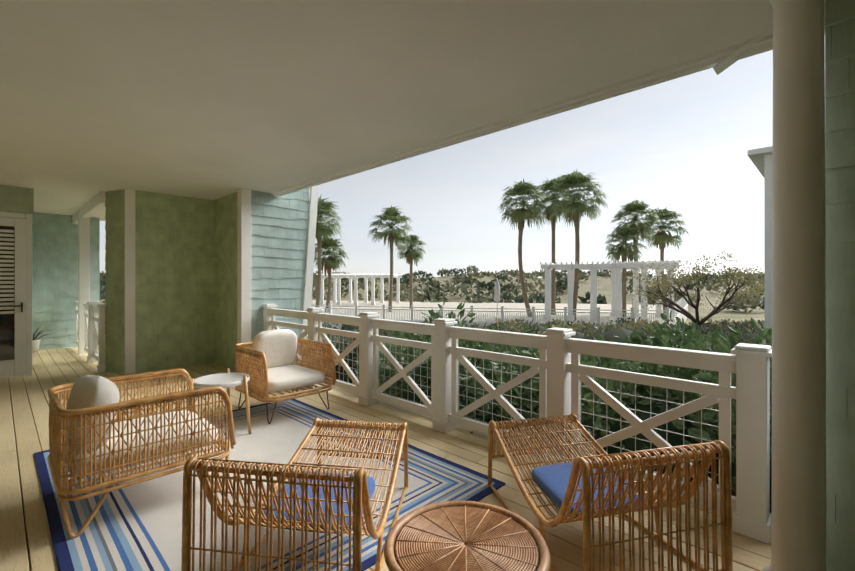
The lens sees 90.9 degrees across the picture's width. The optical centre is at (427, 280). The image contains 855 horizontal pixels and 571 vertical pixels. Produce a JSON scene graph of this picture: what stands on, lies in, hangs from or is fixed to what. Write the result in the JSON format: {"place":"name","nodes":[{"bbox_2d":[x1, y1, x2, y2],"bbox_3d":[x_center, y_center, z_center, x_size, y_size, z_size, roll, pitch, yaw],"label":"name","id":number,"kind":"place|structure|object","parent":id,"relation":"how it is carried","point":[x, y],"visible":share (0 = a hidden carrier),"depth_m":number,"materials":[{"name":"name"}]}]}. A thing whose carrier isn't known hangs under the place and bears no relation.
{"place":"outdoors","nodes":[
{"label":"outdoors","id":0,"kind":"place"},
{"bbox_2d":[0,347,770,570],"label":"deck floor","id":1,"kind":"structure","parent":0,"point":[26,543],"depth_m":3.20,"materials":[{"name":"brown wood"}]},
{"bbox_2d":[32,326,53,352],"bbox_3d":[-7.791,1.063,8.370,0.624,0.700,0.839,0,0,-30],"label":"plant pot","id":2,"kind":"object","parent":1,"relation":"on","point":[35,344],"visible":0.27,"depth_m":8.29,"materials":[{"name":"white ceramic"}]},
{"bbox_2d":[0,188,308,365],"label":"siding wall","id":3,"kind":"structure","parent":1,"relation":"on","point":[279,232],"depth_m":7.09,"materials":[{"name":"green wood"}]},
{"bbox_2d":[105,189,236,373],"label":"green bump out wall shingles","id":4,"kind":"object","parent":1,"relation":"on","point":[185,281],"visible":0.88,"depth_m":6.72,"materials":[{"name":"green paint"}]},
{"bbox_2d":[34,399,505,570],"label":"area rug","id":5,"kind":"object","parent":1,"relation":"on","point":[137,527],"visible":0.42,"depth_m":2.64,"materials":[{"name":"fabric"}]},
{"bbox_2d":[47,369,235,537],"bbox_3d":[-1.910,1.000,2.819,0.832,0.815,0.912,0,0,44],"label":"wicker sofa","id":6,"kind":"object","parent":5,"relation":"on","point":[96,440],"visible":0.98,"depth_m":2.51,"materials":[{"name":"brown wicker"}]},
{"bbox_2d":[188,368,251,433],"bbox_3d":[-1.948,1.145,3.904,0.563,0.538,0.563,0,0,44],"label":"white side table","id":7,"kind":"object","parent":5,"relation":"on","point":[227,379],"visible":0.85,"depth_m":3.85,"materials":[{"name":"white wood"}]},
{"bbox_2d":[235,329,335,423],"bbox_3d":[-1.576,0.981,4.605,0.872,0.853,0.792,0,0,44],"label":"wicker armchair","id":8,"kind":"object","parent":5,"relation":"on","point":[265,361],"visible":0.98,"depth_m":4.59,"materials":[{"name":"brown"}]},
{"bbox_2d":[181,417,407,570],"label":"rattan lounger","id":9,"kind":"object","parent":5,"relation":"on","point":[318,500],"visible":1,"depth_m":1.74,"materials":[{"name":"brown wicker"}]},
{"bbox_2d":[0,0,825,570],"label":"trim and column","id":10,"kind":"structure","parent":1,"relation":"on","point":[796,40],"depth_m":1.86,"materials":[{"name":"white paint"}]},
{"bbox_2d":[74,301,771,543],"bbox_3d":[-2.590,0.889,5.857,11.399,1.047,1.556,0,0,31],"label":"railing","id":11,"kind":"object","parent":1,"relation":"on","point":[560,369],"visible":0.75,"depth_m":3.12,"materials":[{"name":"white wood"}]},
{"bbox_2d":[384,501,550,570],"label":"rattan coffee table","id":12,"kind":"object","parent":1,"relation":"on","point":[459,536],"visible":1,"depth_m":1.63,"materials":[{"name":"brown wicker"}]},
{"bbox_2d":[488,413,732,570],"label":"rattan lounger","id":13,"kind":"object","parent":1,"relation":"on","point":[587,489],"visible":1,"depth_m":1.91,"materials":[{"name":"brown wicker"}]},
{"bbox_2d":[0,0,824,220],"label":"porch ceiling","id":14,"kind":"structure","parent":0,"point":[210,99],"depth_m":2.81,"materials":[{"name":"white paint"}]},
{"bbox_2d":[100,274,763,311],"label":"dune ridge terrain","id":15,"kind":"structure","parent":0,"point":[604,285],"depth_m":73.67,"materials":[{"name":"beige sand"}]},
{"bbox_2d":[100,265,763,312],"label":"dune ridge scrub","id":16,"kind":"object","parent":15,"relation":"on","point":[432,292],"visible":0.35,"depth_m":69.86,"materials":[{"name":"green plant"}]},
{"bbox_2d":[99,50,772,277],"label":"sky","id":17,"kind":"structure","parent":0,"point":[683,144],"materials":[{"name":"white"}]},
{"bbox_2d":[684,312,763,325],"bbox_3d":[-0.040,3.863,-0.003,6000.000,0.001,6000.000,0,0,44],"label":"terrain","id":18,"kind":"structure","parent":0,"point":[740,316],"depth_m":45.14,"materials":[{"name":"beige sand"}]},
{"bbox_2d":[0,0,854,570],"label":"green porch wall shingles","id":19,"kind":"object","parent":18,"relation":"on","point":[840,284],"visible":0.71,"depth_m":1.91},
{"bbox_2d":[311,260,687,329],"bbox_3d":[-4.179,1.407,40.691,60.609,5.311,25.486,0,0,14],"label":"pergola","id":20,"kind":"object","parent":18,"relation":"on","point":[593,311],"visible":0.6,"depth_m":30.28,"materials":[{"name":"white painted wood"}]},
{"bbox_2d":[314,170,690,318],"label":"palm trees","id":21,"kind":"object","parent":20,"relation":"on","point":[574,208],"visible":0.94,"depth_m":31.69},
{"bbox_2d":[322,317,771,383],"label":"dune scrub shrubs","id":22,"kind":"object","parent":18,"relation":"on","point":[623,329],"visible":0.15,"depth_m":11.00,"materials":[{"name":"green plant"}]},
{"bbox_2d":[353,300,771,513],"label":"hedge shrubs","id":23,"kind":"object","parent":18,"relation":"on","point":[684,337],"visible":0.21,"depth_m":3.70,"materials":[{"name":"green plant"}]},
{"bbox_2d":[628,251,763,326],"bbox_3d":[12.709,1.271,18.975,6.765,5.200,5.051,0,0,11],"label":"scrub oak tree","id":24,"kind":"object","parent":18,"relation":"on","point":[659,294],"visible":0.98,"depth_m":18.63,"materials":[{"name":"green plant"}]},
{"bbox_2d":[748,146,772,328],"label":"white neighbour house","id":25,"kind":"structure","parent":18,"relation":"on","point":[761,159],"depth_m":11.66,"materials":[{"name":"grey wood"}]}
]}

